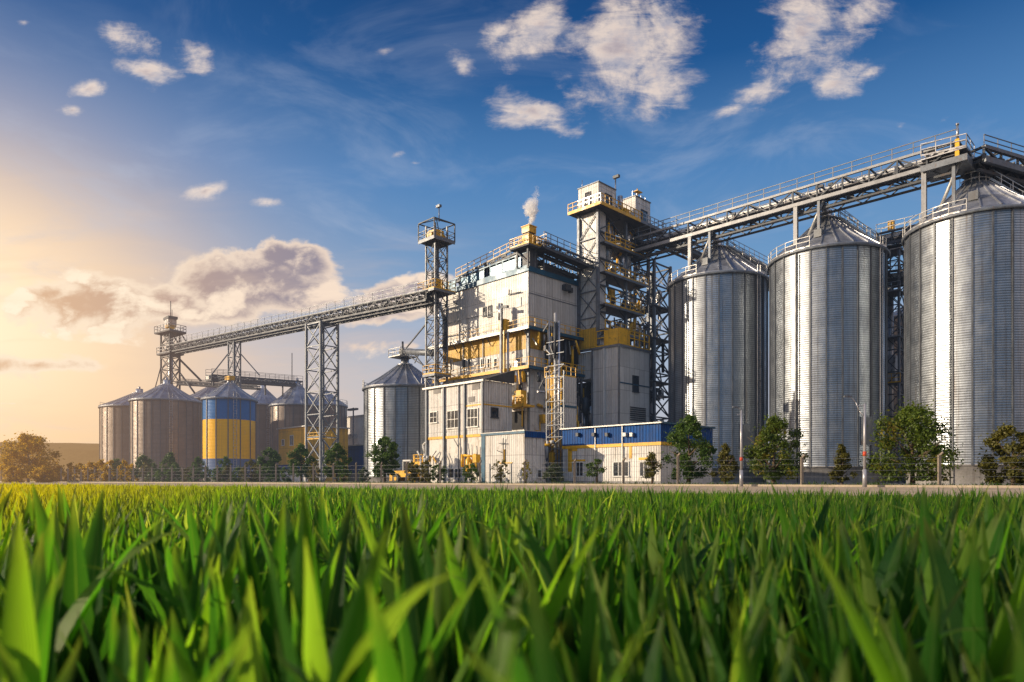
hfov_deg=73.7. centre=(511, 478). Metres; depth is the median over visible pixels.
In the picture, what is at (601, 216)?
headhouse tower
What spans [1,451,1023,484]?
wire fence
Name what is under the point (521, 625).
crop plant
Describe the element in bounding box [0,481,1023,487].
kerb
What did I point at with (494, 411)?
window
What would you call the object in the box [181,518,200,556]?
crop plant
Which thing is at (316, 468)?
shrub
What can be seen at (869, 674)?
crop plant
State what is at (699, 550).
crop plant
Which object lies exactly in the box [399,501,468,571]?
crop plant
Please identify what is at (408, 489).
site ground
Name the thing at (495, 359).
window
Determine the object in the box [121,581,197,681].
crop plant
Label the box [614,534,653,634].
crop plant
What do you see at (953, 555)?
crop plant
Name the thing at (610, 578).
crop plant
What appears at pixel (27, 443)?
tree
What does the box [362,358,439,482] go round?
grain silo
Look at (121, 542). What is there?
crop plant
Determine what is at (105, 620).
crop plant
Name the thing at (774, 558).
crop plant
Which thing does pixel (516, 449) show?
white shed
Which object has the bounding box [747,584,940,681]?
crop plant
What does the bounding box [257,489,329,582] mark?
crop plant
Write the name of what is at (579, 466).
window
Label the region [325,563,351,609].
crop plant
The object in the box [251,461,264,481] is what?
shrub
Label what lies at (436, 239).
slim lattice tower
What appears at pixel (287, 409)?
grain silo
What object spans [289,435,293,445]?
window
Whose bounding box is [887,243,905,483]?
service tower
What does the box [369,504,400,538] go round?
crop plant
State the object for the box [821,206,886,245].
roof catwalk
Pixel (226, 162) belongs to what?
sky
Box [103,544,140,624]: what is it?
crop plant
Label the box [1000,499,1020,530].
crop plant
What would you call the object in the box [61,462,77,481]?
shrub
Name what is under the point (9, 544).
crop plant
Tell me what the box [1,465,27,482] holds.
shrub
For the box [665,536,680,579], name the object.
crop plant
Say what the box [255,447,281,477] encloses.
tree
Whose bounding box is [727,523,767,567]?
crop plant
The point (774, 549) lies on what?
crop plant
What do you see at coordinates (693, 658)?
crop plant
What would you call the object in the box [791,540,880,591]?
crop plant
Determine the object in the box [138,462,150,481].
shrub
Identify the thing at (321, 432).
lattice trestle
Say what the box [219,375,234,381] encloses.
silo head platform
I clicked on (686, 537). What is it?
crop plant
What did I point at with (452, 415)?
window
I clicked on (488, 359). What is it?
window
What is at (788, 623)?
crop plant
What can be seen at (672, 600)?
crop plant
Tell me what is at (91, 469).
shrub
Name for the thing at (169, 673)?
crop plant
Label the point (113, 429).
grain silo
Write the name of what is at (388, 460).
tree
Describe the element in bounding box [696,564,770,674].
crop plant
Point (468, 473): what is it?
tree
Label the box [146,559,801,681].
field ground
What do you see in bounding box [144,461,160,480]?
shrub
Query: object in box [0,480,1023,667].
crop field
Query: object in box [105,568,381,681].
crop plant
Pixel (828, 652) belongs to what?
crop plant
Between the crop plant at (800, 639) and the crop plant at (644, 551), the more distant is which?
the crop plant at (644, 551)
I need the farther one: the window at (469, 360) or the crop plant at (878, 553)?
the window at (469, 360)
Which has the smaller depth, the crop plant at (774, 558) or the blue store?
the crop plant at (774, 558)
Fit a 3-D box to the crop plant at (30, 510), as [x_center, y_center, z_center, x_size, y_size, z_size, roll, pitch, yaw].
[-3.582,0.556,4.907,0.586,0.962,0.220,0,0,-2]
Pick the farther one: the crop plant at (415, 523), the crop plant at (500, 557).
the crop plant at (415, 523)
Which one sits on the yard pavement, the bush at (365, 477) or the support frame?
the support frame
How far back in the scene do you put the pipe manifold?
81.92 m
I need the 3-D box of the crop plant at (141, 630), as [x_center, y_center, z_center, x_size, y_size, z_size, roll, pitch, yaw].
[-1.607,0.661,3.126,1.020,0.776,0.262,0,0,-16]
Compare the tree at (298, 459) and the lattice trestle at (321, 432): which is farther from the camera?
the lattice trestle at (321, 432)
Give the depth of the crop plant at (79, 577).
2.57 m
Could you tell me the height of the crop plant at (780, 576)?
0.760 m
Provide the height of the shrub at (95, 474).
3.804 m
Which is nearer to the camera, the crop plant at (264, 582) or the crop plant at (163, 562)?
the crop plant at (264, 582)
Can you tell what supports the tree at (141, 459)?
on the verge
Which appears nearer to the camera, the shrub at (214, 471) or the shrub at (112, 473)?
the shrub at (214, 471)
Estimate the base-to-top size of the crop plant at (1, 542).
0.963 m
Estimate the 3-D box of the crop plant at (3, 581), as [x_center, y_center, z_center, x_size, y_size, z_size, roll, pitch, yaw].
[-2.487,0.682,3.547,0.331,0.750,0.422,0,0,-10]
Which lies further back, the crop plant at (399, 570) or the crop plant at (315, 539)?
the crop plant at (315, 539)
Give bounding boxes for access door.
[742,424,750,448]
[861,416,872,444]
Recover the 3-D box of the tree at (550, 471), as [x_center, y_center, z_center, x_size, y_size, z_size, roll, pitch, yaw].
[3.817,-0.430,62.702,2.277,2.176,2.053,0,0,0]
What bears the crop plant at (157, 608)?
on the field ground at (150, 668)
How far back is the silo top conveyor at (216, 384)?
135.41 m
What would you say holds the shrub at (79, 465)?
on the verge
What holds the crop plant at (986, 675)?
on the field ground at (150, 668)
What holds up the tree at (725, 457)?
on the verge
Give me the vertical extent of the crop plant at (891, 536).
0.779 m
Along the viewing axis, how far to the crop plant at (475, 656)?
1.24 m
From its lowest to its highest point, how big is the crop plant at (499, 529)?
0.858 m
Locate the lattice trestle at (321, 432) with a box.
[305,320,338,481]
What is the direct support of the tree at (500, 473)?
on the verge
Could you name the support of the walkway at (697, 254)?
attached to the headhouse tower at (601, 216)
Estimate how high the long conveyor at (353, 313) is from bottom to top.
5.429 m
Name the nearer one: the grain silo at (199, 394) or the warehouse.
the warehouse
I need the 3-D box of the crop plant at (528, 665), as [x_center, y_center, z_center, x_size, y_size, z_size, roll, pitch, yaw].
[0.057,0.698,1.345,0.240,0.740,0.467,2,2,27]
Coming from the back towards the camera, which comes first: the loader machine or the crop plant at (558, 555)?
the loader machine
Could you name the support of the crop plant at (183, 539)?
on the field ground at (150, 668)
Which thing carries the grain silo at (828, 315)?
on the yard pavement
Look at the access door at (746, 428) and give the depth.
81.00 m
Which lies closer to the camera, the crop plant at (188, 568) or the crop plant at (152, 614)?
the crop plant at (152, 614)
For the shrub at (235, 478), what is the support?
on the verge
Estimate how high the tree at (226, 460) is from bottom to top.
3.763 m
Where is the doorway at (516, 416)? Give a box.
[512,411,523,429]
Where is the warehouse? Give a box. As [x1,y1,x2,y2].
[276,425,350,481]
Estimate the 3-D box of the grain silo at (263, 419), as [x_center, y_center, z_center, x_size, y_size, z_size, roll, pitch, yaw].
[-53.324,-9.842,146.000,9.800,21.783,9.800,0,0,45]
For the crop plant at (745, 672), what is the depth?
0.86 m
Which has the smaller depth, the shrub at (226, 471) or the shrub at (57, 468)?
the shrub at (226, 471)
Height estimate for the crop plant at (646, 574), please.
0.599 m
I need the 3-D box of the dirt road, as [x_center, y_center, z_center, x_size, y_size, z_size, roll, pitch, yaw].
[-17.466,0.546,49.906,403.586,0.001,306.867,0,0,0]
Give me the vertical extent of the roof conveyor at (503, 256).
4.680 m
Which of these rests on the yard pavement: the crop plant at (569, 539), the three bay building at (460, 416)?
the three bay building at (460, 416)
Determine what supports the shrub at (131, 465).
on the verge
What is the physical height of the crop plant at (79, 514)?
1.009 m
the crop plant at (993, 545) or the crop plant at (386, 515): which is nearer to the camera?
the crop plant at (993, 545)
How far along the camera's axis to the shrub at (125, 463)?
101.37 m
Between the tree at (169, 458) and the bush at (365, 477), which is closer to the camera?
the bush at (365, 477)
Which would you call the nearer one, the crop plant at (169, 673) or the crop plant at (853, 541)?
the crop plant at (169, 673)
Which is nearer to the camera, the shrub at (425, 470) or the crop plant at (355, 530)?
the crop plant at (355, 530)
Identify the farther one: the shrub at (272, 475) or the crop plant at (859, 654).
the shrub at (272, 475)
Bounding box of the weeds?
[23,479,1022,484]
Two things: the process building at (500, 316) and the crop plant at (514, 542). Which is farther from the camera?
the process building at (500, 316)
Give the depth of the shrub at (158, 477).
95.19 m
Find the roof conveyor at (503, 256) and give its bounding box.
[456,229,546,284]
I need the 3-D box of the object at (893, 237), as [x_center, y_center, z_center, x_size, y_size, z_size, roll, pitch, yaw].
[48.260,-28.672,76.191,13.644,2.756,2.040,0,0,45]
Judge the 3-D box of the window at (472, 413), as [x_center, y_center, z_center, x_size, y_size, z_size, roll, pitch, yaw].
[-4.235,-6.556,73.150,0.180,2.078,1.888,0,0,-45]
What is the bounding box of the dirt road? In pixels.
[0,482,1023,496]
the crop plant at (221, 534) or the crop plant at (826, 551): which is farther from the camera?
the crop plant at (826, 551)
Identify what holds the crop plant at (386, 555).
on the field ground at (150, 668)
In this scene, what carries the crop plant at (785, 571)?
on the field ground at (150, 668)
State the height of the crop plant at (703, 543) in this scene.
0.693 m
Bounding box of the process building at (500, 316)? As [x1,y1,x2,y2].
[428,251,584,482]
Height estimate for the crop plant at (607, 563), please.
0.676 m
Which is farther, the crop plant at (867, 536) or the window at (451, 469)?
the window at (451, 469)
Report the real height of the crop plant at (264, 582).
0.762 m
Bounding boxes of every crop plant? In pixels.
[0,482,103,681]
[0,488,12,516]
[0,500,34,559]
[0,516,65,681]
[0,520,25,590]
[0,520,34,545]
[0,548,8,628]
[0,551,27,594]
[0,580,4,596]
[0,602,233,681]
[0,604,147,681]
[0,609,264,681]
[1,490,53,546]
[2,517,33,547]
[5,635,82,681]
[12,510,187,674]
[21,484,91,527]
[24,499,95,560]
[25,529,187,678]
[29,507,124,595]
[30,485,124,556]
[53,485,88,511]
[58,588,208,681]
[59,520,113,615]
[61,512,120,559]
[62,509,132,540]
[84,498,285,681]
[102,539,267,653]
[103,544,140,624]
[103,554,238,635]
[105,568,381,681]
[107,528,257,653]
[109,541,236,666]
[111,534,166,612]
[113,537,167,576]
[114,494,176,559]
[119,504,245,585]
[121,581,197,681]
[124,530,170,565]
[125,534,171,599]
[128,530,158,591]
[129,492,232,544]
[136,527,200,637]
[151,529,180,554]
[154,535,238,666]
[162,635,249,681]
[166,536,184,552]
[170,557,225,681]
[170,606,242,681]
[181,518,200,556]
[185,489,274,603]
[230,566,267,636]
[235,530,287,591]
[243,589,302,681]
[247,500,281,536]
[247,502,273,575]
[248,501,320,586]
[249,506,320,625]
[252,515,347,579]
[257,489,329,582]
[257,538,266,580]
[260,516,487,681]
[260,535,287,589]
[268,619,395,657]
[274,581,659,681]
[280,482,465,651]
[286,569,289,586]
[313,504,400,587]
[315,506,461,608]
[317,545,561,681]
[325,536,462,603]
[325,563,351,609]
[326,599,569,669]
[330,527,366,545]
[331,543,404,665]
[337,628,444,681]
[343,576,404,619]
[344,541,386,607]
[346,531,354,564]
[351,517,365,549]
[353,490,396,543]
[353,499,478,681]
[353,510,418,600]
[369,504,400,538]
[392,530,419,557]
[394,564,519,681]
[394,635,456,648]
[398,487,467,549]
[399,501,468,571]
[399,535,501,582]
[411,503,425,532]
[412,501,514,557]
[427,511,478,556]
[433,552,466,572]
[442,517,598,681]
[452,551,607,681]
[457,508,537,563]
[459,599,847,681]
[462,533,493,559]
[464,639,576,681]
[465,502,530,614]
[465,514,532,557]
[466,621,564,681]
[474,508,534,570]
[485,520,546,590]
[491,506,581,655]
[492,553,512,611]
[496,502,569,622]
[497,513,543,598]
[499,549,502,567]
[506,594,528,645]
[520,582,664,667]
[524,596,644,681]
[525,501,578,547]
[525,634,632,681]
[537,524,605,568]
[540,519,600,579]
[546,490,626,619]
[555,527,647,681]
[555,561,622,629]
[560,640,578,681]
[578,621,665,653]
[582,536,598,568]
[589,512,645,554]
[595,555,613,601]
[596,531,618,580]
[596,587,663,681]
[603,522,641,584]
[603,535,648,579]
[606,518,681,591]
[606,566,660,656]
[609,553,732,668]
[610,507,735,596]
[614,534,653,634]
[614,557,713,665]
[635,552,680,609]
[640,518,684,555]
[644,571,727,668]
[644,615,734,681]
[650,522,723,597]
[657,559,770,681]
[660,609,780,681]
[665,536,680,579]
[666,516,695,552]
[668,575,677,622]
[676,545,701,577]
[680,526,731,652]
[688,527,730,578]
[690,519,723,575]
[691,561,736,636]
[692,508,755,569]
[696,509,745,591]
[696,527,789,615]
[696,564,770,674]
[698,606,793,681]
[703,553,745,592]
[713,549,769,634]
[714,561,772,630]
[716,547,745,642]
[722,523,810,572]
[724,516,766,591]
[724,563,777,681]
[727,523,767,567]
[727,603,854,681]
[743,531,787,622]
[745,585,807,662]
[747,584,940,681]
[752,543,791,627]
[755,559,979,681]
[761,564,1012,681]
[765,548,840,638]
[766,533,794,565]
[767,516,809,628]
[770,481,895,571]
[772,523,781,557]
[772,557,832,681]
[785,513,856,644]
[787,531,793,622]
[788,539,858,587]
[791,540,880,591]
[802,513,861,541]
[803,522,854,571]
[807,524,865,594]
[810,539,1023,681]
[823,516,852,544]
[830,489,919,643]
[834,572,918,681]
[842,506,890,578]
[847,512,894,552]
[852,517,955,550]
[853,522,936,633]
[872,501,913,573]
[876,609,982,681]
[885,492,1004,602]
[891,654,971,681]
[906,481,990,563]
[911,567,987,654]
[912,512,999,595]
[914,503,983,561]
[915,486,962,568]
[919,502,1013,632]
[919,510,999,617]
[921,592,1007,655]
[923,516,1023,681]
[940,502,1023,574]
[940,573,982,681]
[949,492,1015,566]
[957,524,1016,601]
[959,638,992,681]
[960,504,1013,603]
[960,573,1012,681]
[961,647,975,681]
[967,511,1023,636]
[998,559,1018,592]
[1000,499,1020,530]
[1000,582,1023,640]
[1001,531,1007,589]
[1008,540,1014,565]
[1012,550,1016,570]
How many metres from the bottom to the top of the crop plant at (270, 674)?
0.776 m
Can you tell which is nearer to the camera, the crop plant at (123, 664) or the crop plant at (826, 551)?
the crop plant at (123, 664)
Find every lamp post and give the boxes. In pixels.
[732,406,744,485]
[843,395,866,486]
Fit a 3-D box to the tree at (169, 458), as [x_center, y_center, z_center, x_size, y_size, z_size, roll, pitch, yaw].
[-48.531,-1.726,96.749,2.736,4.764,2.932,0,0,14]
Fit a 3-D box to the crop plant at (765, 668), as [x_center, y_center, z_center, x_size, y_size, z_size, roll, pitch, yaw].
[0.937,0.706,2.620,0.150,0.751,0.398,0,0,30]
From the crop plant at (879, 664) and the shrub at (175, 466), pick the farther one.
the shrub at (175, 466)
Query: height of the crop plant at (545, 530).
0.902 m
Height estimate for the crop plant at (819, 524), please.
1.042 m
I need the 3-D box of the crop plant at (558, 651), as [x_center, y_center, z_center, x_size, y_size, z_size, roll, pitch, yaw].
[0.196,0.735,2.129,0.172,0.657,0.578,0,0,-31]
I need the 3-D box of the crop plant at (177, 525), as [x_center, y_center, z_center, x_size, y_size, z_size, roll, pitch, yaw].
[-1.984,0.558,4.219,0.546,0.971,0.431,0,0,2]
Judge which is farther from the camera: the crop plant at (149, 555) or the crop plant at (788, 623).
the crop plant at (149, 555)
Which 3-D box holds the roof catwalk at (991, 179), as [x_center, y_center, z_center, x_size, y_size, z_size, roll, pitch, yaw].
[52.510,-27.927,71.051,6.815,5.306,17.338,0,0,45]
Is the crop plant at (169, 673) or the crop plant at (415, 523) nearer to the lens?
the crop plant at (169, 673)
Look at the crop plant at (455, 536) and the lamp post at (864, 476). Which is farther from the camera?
the lamp post at (864, 476)
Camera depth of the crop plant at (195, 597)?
2.47 m
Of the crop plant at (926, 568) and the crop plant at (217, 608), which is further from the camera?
the crop plant at (926, 568)
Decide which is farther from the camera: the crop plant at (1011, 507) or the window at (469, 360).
the window at (469, 360)
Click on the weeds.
(822, 482)
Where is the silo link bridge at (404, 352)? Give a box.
[388,322,433,370]
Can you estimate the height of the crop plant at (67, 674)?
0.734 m
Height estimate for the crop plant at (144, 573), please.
0.745 m
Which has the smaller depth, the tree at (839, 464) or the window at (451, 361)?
the tree at (839, 464)
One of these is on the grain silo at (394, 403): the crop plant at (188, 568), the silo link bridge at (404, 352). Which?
the silo link bridge at (404, 352)
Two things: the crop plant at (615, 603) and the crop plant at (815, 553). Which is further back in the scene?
the crop plant at (815, 553)
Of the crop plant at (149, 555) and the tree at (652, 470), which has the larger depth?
the tree at (652, 470)
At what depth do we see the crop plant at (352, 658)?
1.21 m
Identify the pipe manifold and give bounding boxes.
[413,442,424,481]
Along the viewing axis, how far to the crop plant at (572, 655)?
2.81 m
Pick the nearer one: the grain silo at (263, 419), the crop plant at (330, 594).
the crop plant at (330, 594)
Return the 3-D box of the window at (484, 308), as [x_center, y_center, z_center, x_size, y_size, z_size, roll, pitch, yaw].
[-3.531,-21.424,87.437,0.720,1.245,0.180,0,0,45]
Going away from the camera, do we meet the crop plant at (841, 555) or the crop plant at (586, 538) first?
the crop plant at (841, 555)
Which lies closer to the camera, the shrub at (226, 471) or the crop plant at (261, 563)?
the crop plant at (261, 563)
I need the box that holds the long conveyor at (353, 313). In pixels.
[167,280,437,355]
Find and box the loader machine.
[389,460,423,482]
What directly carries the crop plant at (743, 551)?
on the field ground at (150, 668)
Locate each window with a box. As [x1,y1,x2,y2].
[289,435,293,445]
[429,411,437,423]
[446,410,457,428]
[447,468,453,478]
[450,359,452,370]
[453,468,461,479]
[461,359,466,370]
[466,408,478,427]
[467,359,471,368]
[480,358,485,367]
[482,306,486,316]
[486,358,490,368]
[487,305,491,317]
[490,407,498,418]
[493,358,497,366]
[536,469,541,477]
[571,461,583,476]
[612,461,629,476]
[632,375,639,392]
[638,462,648,476]
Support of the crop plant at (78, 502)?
on the field ground at (150, 668)
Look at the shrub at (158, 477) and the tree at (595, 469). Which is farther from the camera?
the shrub at (158, 477)
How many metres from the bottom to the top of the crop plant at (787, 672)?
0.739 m
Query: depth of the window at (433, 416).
77.84 m
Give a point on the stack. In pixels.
(529, 245)
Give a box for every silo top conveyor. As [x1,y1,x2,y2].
[176,378,260,389]
[205,369,302,396]
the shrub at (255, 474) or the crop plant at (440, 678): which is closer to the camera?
the crop plant at (440, 678)
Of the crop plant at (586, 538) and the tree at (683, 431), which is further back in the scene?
the tree at (683, 431)
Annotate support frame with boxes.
[633,260,671,421]
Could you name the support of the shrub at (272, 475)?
on the verge
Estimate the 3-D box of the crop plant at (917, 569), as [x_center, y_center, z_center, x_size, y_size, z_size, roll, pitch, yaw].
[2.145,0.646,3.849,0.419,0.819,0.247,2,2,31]
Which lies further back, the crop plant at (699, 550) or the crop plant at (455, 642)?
the crop plant at (699, 550)
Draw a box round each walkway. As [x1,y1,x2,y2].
[536,231,593,280]
[657,224,707,262]
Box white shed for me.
[480,430,545,482]
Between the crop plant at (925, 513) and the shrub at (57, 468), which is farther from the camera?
the shrub at (57, 468)
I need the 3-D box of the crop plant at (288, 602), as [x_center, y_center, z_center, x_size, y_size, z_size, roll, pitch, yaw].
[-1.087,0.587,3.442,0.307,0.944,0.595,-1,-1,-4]
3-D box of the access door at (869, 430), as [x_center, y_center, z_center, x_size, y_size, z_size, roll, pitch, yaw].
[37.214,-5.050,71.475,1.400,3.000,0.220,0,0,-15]
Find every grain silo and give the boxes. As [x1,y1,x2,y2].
[98,387,143,480]
[128,377,201,481]
[190,382,216,480]
[200,375,257,481]
[251,385,276,480]
[268,378,318,480]
[313,386,347,426]
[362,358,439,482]
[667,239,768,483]
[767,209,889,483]
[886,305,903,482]
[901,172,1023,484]
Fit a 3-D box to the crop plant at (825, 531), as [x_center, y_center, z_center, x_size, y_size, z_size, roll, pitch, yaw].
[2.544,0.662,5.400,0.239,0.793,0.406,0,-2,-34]
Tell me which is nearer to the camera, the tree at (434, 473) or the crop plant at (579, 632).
the crop plant at (579, 632)
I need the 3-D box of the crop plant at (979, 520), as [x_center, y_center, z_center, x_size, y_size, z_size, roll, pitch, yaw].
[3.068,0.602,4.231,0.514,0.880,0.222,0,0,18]
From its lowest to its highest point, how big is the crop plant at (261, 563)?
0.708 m
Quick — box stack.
[509,224,549,268]
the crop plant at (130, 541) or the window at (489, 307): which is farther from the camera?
the window at (489, 307)
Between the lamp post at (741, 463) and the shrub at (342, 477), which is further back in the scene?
the shrub at (342, 477)
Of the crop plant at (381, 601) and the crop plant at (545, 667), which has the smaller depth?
the crop plant at (545, 667)
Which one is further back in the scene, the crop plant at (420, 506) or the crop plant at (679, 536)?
the crop plant at (420, 506)
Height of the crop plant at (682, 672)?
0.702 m
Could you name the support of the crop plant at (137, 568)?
on the field ground at (150, 668)
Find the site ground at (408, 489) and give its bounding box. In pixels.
[0,480,1002,497]
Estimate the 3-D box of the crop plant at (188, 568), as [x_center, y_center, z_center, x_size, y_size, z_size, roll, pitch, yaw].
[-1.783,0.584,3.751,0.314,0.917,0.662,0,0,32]
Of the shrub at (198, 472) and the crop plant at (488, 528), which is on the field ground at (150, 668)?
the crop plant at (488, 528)
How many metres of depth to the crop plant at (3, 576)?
3.49 m
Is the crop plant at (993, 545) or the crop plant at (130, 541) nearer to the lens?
the crop plant at (993, 545)
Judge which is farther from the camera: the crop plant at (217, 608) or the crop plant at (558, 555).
the crop plant at (558, 555)
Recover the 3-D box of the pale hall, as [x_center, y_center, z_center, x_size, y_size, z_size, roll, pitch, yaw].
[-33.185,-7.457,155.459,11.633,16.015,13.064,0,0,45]
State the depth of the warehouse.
115.71 m
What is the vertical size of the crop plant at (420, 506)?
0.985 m
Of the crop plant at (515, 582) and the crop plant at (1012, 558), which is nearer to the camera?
the crop plant at (515, 582)
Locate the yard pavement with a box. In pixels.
[311,481,906,484]
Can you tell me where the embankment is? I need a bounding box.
[110,486,1010,499]
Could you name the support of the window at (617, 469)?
in the blue band building at (611, 447)
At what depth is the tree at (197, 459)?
93.29 m
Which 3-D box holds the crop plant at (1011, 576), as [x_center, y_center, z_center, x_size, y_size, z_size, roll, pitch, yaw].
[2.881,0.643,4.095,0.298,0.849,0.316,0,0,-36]
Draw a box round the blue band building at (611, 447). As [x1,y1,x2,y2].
[559,421,715,483]
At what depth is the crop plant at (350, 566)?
3.68 m
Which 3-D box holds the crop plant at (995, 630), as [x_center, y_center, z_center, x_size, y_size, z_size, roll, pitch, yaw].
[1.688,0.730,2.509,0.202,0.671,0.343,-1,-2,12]
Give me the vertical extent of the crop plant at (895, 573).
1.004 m
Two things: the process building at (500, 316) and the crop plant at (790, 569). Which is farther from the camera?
the process building at (500, 316)
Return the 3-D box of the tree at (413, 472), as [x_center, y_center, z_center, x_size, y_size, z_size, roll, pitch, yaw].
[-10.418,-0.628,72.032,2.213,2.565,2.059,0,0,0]
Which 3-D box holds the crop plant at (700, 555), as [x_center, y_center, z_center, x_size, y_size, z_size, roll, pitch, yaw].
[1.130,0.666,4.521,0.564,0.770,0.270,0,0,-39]
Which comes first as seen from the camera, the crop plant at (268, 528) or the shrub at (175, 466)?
the crop plant at (268, 528)
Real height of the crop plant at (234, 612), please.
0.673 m
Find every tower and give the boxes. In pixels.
[154,301,200,393]
[418,204,455,387]
[543,313,576,483]
[568,174,664,421]
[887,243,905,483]
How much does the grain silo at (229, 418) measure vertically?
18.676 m
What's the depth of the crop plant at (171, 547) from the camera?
5.34 m
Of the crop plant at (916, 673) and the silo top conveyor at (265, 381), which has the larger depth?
the silo top conveyor at (265, 381)
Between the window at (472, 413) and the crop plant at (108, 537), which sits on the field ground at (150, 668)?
the crop plant at (108, 537)
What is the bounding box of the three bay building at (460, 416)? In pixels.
[422,370,514,482]
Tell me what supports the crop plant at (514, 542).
on the field ground at (150, 668)
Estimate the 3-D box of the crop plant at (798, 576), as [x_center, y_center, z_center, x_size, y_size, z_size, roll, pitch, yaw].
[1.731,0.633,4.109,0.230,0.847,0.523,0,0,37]
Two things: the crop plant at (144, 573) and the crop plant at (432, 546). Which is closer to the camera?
the crop plant at (144, 573)
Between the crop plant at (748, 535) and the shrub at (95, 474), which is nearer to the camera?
the crop plant at (748, 535)
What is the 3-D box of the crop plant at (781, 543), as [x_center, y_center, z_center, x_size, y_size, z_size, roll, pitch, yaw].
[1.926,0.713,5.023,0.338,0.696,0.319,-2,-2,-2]
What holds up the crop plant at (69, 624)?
on the field ground at (150, 668)
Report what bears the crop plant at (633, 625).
on the field ground at (150, 668)
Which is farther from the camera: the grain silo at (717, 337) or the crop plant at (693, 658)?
the grain silo at (717, 337)
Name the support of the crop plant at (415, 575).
on the field ground at (150, 668)
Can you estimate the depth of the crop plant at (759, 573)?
3.46 m
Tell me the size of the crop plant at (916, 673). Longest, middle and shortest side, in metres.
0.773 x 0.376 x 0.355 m
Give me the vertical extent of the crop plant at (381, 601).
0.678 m
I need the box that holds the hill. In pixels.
[0,442,769,479]
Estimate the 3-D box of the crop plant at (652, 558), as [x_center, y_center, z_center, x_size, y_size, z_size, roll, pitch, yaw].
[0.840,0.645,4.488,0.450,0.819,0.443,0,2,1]
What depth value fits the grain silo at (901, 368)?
93.41 m
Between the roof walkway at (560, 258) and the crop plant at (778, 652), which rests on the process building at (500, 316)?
the roof walkway at (560, 258)
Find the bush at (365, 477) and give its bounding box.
[358,467,370,482]
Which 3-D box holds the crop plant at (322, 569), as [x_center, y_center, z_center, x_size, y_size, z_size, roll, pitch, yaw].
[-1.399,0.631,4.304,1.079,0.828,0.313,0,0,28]
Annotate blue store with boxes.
[348,444,363,481]
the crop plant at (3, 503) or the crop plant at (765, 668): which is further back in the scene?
the crop plant at (3, 503)
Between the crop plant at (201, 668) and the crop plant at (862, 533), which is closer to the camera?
the crop plant at (201, 668)
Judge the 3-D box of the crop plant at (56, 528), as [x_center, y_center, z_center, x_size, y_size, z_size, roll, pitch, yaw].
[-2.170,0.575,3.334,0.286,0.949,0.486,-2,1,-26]
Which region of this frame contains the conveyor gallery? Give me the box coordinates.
[608,123,1023,269]
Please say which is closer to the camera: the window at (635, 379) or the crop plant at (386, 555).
the crop plant at (386, 555)
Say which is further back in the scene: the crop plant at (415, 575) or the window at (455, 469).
the window at (455, 469)
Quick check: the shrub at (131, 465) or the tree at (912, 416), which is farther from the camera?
the shrub at (131, 465)
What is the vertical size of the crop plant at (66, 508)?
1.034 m
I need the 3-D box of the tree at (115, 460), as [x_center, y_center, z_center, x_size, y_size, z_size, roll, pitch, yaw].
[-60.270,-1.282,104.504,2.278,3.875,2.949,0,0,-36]
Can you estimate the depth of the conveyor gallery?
73.09 m
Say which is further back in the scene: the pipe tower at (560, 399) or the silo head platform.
the silo head platform
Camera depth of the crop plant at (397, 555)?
3.52 m
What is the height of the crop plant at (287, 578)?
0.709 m
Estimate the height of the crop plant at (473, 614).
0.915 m
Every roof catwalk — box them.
[711,239,770,274]
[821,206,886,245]
[961,166,1023,195]
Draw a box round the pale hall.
[347,408,363,444]
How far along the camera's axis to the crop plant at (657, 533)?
5.49 m
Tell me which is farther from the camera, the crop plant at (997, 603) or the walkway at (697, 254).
the walkway at (697, 254)
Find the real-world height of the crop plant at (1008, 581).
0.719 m
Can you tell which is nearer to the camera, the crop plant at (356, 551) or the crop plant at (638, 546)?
the crop plant at (356, 551)
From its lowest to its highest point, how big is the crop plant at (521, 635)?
0.719 m
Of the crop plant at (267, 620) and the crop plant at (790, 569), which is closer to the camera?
the crop plant at (267, 620)
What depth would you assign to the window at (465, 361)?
90.37 m
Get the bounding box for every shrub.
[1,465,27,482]
[27,465,57,482]
[51,464,66,481]
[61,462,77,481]
[72,463,86,481]
[79,462,99,481]
[89,459,111,481]
[97,460,118,481]
[116,460,129,480]
[125,463,139,481]
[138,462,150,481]
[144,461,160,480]
[152,467,173,481]
[165,462,181,481]
[180,467,194,481]
[187,463,201,481]
[200,466,211,481]
[211,467,224,481]
[218,466,233,481]
[229,465,248,481]
[238,458,257,481]
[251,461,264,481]
[261,458,281,480]
[277,466,291,480]
[306,461,320,482]
[337,464,352,482]
[416,460,435,482]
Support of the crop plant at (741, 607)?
on the field ground at (150, 668)
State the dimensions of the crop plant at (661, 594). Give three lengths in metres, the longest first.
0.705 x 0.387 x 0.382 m
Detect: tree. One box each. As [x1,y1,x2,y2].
[0,430,64,481]
[111,458,126,478]
[130,453,156,478]
[158,452,180,479]
[191,457,205,480]
[217,456,232,476]
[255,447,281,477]
[286,443,317,482]
[322,442,352,482]
[365,433,400,482]
[404,461,422,482]
[430,463,447,482]
[460,463,478,481]
[490,459,510,482]
[521,460,531,481]
[542,463,564,482]
[584,458,606,481]
[642,452,663,483]
[661,409,717,483]
[709,442,739,483]
[738,411,809,482]
[828,443,857,484]
[860,394,963,484]
[973,421,1023,484]
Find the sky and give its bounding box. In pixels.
[0,0,1023,443]
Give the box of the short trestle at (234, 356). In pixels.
[212,340,259,387]
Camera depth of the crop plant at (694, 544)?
5.39 m

